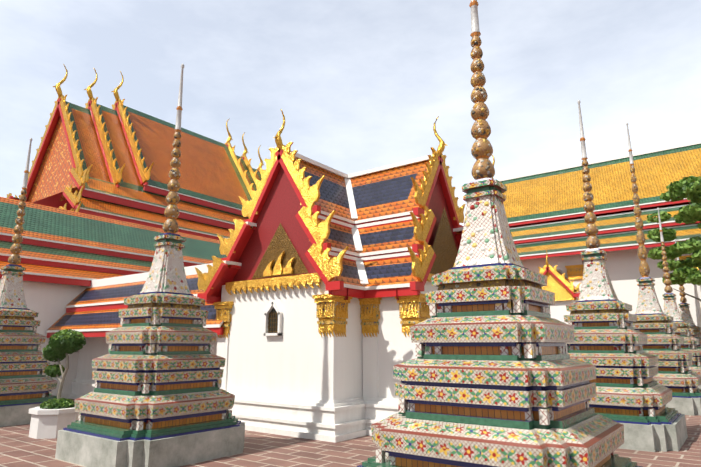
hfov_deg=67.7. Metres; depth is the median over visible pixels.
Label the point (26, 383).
chedi
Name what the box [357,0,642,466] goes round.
chedi
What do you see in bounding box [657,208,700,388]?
chedi
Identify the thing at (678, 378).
chedi
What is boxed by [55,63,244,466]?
chedi
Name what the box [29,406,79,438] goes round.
planter
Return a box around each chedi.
[0,138,57,426]
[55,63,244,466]
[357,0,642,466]
[563,100,687,451]
[626,123,700,415]
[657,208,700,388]
[675,239,700,349]
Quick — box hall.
[492,142,700,330]
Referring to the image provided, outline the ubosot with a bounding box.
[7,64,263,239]
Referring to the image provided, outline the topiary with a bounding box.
[40,329,85,408]
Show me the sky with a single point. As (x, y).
(357, 85)
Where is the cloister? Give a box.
[0,197,226,398]
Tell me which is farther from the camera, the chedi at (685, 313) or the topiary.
the chedi at (685, 313)
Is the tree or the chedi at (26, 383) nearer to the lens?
the chedi at (26, 383)
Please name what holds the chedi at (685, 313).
on the ground
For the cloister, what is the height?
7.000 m
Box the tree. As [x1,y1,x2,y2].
[646,176,700,301]
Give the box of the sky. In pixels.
[0,0,700,225]
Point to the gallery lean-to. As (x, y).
(94, 319)
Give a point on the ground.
(19, 447)
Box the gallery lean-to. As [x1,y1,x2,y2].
[46,263,223,398]
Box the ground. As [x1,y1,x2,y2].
[0,399,700,466]
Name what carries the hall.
on the ground
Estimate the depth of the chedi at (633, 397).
9.30 m
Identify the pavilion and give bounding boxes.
[195,109,465,442]
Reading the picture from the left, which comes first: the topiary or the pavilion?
the topiary

